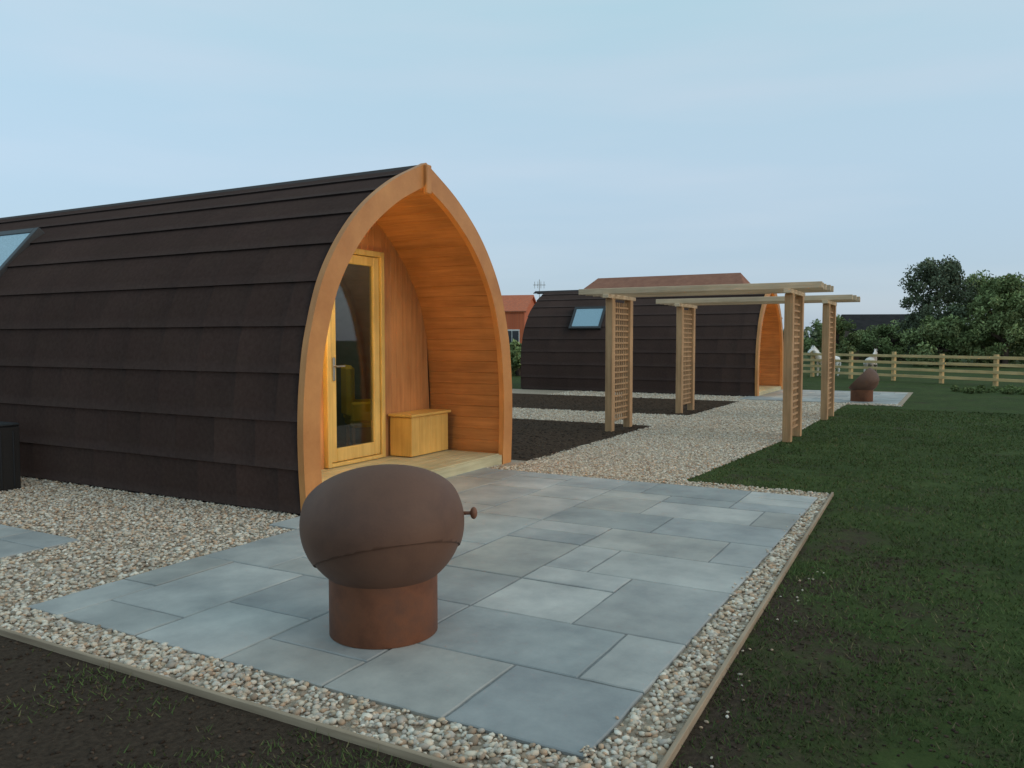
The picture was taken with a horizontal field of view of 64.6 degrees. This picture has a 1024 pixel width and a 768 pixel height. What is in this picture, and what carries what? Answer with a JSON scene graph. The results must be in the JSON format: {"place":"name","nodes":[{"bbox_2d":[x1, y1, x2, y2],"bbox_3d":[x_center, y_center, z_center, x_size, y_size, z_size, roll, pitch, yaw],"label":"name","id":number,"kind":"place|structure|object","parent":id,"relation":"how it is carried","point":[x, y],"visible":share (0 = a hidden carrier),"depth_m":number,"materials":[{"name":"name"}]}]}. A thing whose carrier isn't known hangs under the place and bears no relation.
{"place":"outdoors","nodes":[
{"label":"outdoors","id":0,"kind":"place"},
{"bbox_2d":[0,524,79,557],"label":"paved path","id":1,"kind":"structure","parent":0,"point":[24,541],"depth_m":5.78,"materials":[{"name":"stone"}]},
{"bbox_2d":[28,468,817,759],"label":"patio","id":2,"kind":"structure","parent":0,"point":[667,599],"depth_m":4.40,"materials":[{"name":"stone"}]},
{"bbox_2d":[299,464,476,648],"bbox_3d":[-0.597,0.792,3.940,0.860,0.848,0.714,0,3,-4],"label":"fire pit","id":3,"kind":"object","parent":2,"relation":"on","point":[381,543],"visible":1,"depth_m":3.71,"materials":[{"name":"metal"}]},
{"bbox_2d":[0,389,912,767],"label":"gravel path","id":4,"kind":"structure","parent":0,"point":[480,739],"depth_m":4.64,"materials":[{"name":"beige gravel"}]},
{"bbox_2d":[0,421,20,490],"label":"storage bin","id":5,"kind":"object","parent":4,"relation":"on","point":[10,474],"visible":1,"depth_m":7.77,"materials":[{"name":"black plastic"}]},
{"bbox_2d":[0,163,511,515],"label":"camping pod","id":6,"kind":"object","parent":4,"relation":"on","point":[205,346],"visible":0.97,"depth_m":8.02,"materials":[{"name":"wood"}]},
{"bbox_2d":[0,227,43,276],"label":"roof window","id":7,"kind":"structure","parent":6,"relation":"in","point":[12,242],"depth_m":9.46,"materials":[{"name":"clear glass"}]},
{"bbox_2d":[330,255,379,462],"bbox_3d":[-1.666,-0.287,8.651,0.125,2.175,0.820,2,4,29],"label":"door","id":8,"kind":"structure","parent":6,"relation":"in","point":[339,454],"depth_m":8.90,"materials":[{"name":"yellow wood"}]},
{"bbox_2d":[341,365,370,445],"bbox_3d":[-1.806,0.281,9.809,0.460,1.025,0.520,-1,3,-23],"label":"armchair","id":9,"kind":"object","parent":6,"relation":"on","point":[356,413],"visible":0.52,"depth_m":9.58,"materials":[{"name":"yellow fabric"}]},
{"bbox_2d":[388,409,450,456],"bbox_3d":[-1.068,0.560,9.459,0.335,0.475,0.800,2,4,29],"label":"storage box","id":10,"kind":"object","parent":6,"relation":"on","point":[418,432],"visible":1,"depth_m":9.21,"materials":[{"name":"wood"}]},
{"bbox_2d":[579,281,833,442],"bbox_3d":[2.911,-0.352,12.462,3.637,2.251,1.220,2,4,29],"label":"garden pergola","id":11,"kind":"object","parent":4,"relation":"on","point":[619,331],"visible":1,"depth_m":12.21,"materials":[{"name":"brown wood"}]},
{"bbox_2d":[656,294,859,419],"bbox_3d":[4.691,-0.524,15.643,3.652,2.251,1.220,2,4,29],"label":"garden pergola","id":12,"kind":"object","parent":4,"relation":"on","point":[685,351],"visible":0.98,"depth_m":15.51,"materials":[{"name":"brown wood"}]},
{"bbox_2d":[0,343,1023,767],"bbox_3d":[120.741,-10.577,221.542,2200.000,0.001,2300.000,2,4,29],"label":"ground","id":13,"kind":"structure","parent":0,"point":[174,733],"depth_m":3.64,"materials":[{"name":"green plant"}]},
{"bbox_2d":[0,627,471,767],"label":"edging board","id":14,"kind":"object","parent":13,"relation":"on","point":[418,757],"visible":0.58,"depth_m":3.17,"materials":[{"name":"wood"}]},
{"bbox_2d":[0,394,998,767],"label":"soil clods","id":15,"kind":"object","parent":13,"relation":"on","point":[524,428],"visible":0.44,"depth_m":3.69,"materials":[{"name":"brown soil"}]},
{"bbox_2d":[509,339,521,375],"bbox_3d":[0.280,-0.996,33.081,1.848,1.736,2.334,3,4,43],"label":"tree","id":16,"kind":"object","parent":13,"relation":"on","point":[515,350],"visible":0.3,"depth_m":32.38,"materials":[{"name":"green plant"}]},
{"bbox_2d":[511,393,740,460],"bbox_3d":[-0.968,0.552,16.418,8.620,0.001,10.700,2,4,29],"label":"soil bed","id":17,"kind":"object","parent":13,"relation":"on","point":[649,408],"visible":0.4,"depth_m":14.00,"materials":[{"name":"brown soil"}]},
{"bbox_2d":[520,290,783,395],"bbox_3d":[3.917,-1.336,23.748,7.268,2.992,3.503,2,4,29],"label":"camping pod","id":18,"kind":"object","parent":13,"relation":"on","point":[739,350],"visible":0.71,"depth_m":22.52,"materials":[{"name":"wood"}]},
{"bbox_2d":[568,306,605,329],"bbox_3d":[2.167,-1.880,23.149,0.980,0.675,0.534,2,4,29],"label":"roof window","id":19,"kind":"structure","parent":18,"relation":"in","point":[583,318],"depth_m":23.09,"materials":[{"name":"blue glass"}]},
{"bbox_2d":[584,273,782,318],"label":"house","id":20,"kind":"structure","parent":13,"relation":"on","point":[685,280],"depth_m":39.07,"materials":[{"name":"red brick"}]},
{"bbox_2d":[657,492,833,767],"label":"edging board","id":21,"kind":"object","parent":13,"relation":"on","point":[678,742],"visible":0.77,"depth_m":3.59,"materials":[{"name":"brown wood"}]},
{"bbox_2d":[808,345,840,375],"bbox_3d":[12.406,-0.932,32.161,1.634,1.237,0.423,-1,3,-20],"label":"pony","id":22,"kind":"object","parent":13,"relation":"on","point":[813,349],"visible":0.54,"depth_m":32.02},
{"bbox_2d":[803,314,861,359],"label":"tree","id":23,"kind":"object","parent":13,"relation":"on","point":[844,345],"visible":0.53,"depth_m":52.46,"materials":[{"name":"green plant"}]},
{"bbox_2d":[863,348,877,371],"bbox_3d":[14.155,-0.852,31.872,0.381,1.113,1.470,2,4,38],"label":"pony","id":24,"kind":"object","parent":13,"relation":"on","point":[871,358],"visible":0.4,"depth_m":31.55},
{"bbox_2d":[852,320,919,360],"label":"tree","id":25,"kind":"object","parent":13,"relation":"on","point":[887,344],"visible":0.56,"depth_m":54.48,"materials":[{"name":"green plant"}]},
{"bbox_2d":[783,326,1020,350],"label":"distant hedge","id":26,"kind":"object","parent":13,"relation":"on","point":[810,330],"visible":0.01,"depth_m":104.46,"materials":[{"name":"green plant"}]},
{"bbox_2d":[803,352,1023,385],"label":"field fence","id":27,"kind":"object","parent":13,"relation":"on","point":[995,372],"visible":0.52,"depth_m":27.48,"materials":[{"name":"beige wood"}]},
{"bbox_2d":[895,254,979,358],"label":"tree","id":28,"kind":"object","parent":13,"relation":"on","point":[945,275],"visible":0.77,"depth_m":45.98,"materials":[{"name":"green plant"}]},
{"bbox_2d":[898,314,984,366],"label":"tree","id":29,"kind":"object","parent":13,"relation":"on","point":[939,334],"visible":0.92,"depth_m":43.28,"materials":[{"name":"green plant"}]},
{"bbox_2d":[941,269,1023,362],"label":"tree","id":30,"kind":"object","parent":13,"relation":"on","point":[980,281],"visible":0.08,"depth_m":50.69,"materials":[{"name":"green plant"}]},
{"bbox_2d":[950,384,1023,394],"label":"shrub","id":31,"kind":"object","parent":13,"relation":"on","point":[1009,389],"visible":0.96,"depth_m":22.19,"materials":[{"name":"green plant"}]},
{"bbox_2d":[962,272,1023,366],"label":"tree","id":32,"kind":"object","parent":13,"relation":"on","point":[998,326],"visible":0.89,"depth_m":42.90,"materials":[{"name":"green plant"}]},
{"bbox_2d":[1000,272,1023,360],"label":"tree","id":33,"kind":"object","parent":13,"relation":"on","point":[1014,316],"depth_m":54.32,"materials":[{"name":"green plant"}]},
{"bbox_2d":[0,0,1023,336],"label":"sky","id":34,"kind":"structure","parent":0,"point":[845,145],"materials":[{"name":"blue"}]},
{"bbox_2d":[502,295,535,343],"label":"house","id":35,"kind":"structure","parent":0,"point":[517,308],"depth_m":57.45,"materials":[{"name":"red brick"}]},
{"bbox_2d":[508,329,519,343],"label":"window","id":36,"kind":"structure","parent":35,"relation":"in","point":[514,334],"depth_m":57.36,"materials":[{"name":"white paint"}]},
{"bbox_2d":[739,389,907,404],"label":"patio","id":37,"kind":"structure","parent":0,"point":[878,397],"depth_m":20.17,"materials":[{"name":"stone"}]},
{"bbox_2d":[849,368,878,401],"bbox_3d":[8.248,0.005,18.977,0.664,0.788,0.800,3,4,40],"label":"fire pit","id":38,"kind":"object","parent":37,"relation":"on","point":[863,386],"visible":1,"depth_m":18.73,"materials":[{"name":"metal"}]},
{"bbox_2d":[836,314,909,360],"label":"barn","id":39,"kind":"structure","parent":0,"point":[863,321],"depth_m":58.88,"materials":[{"name":"fabric"}]}
]}

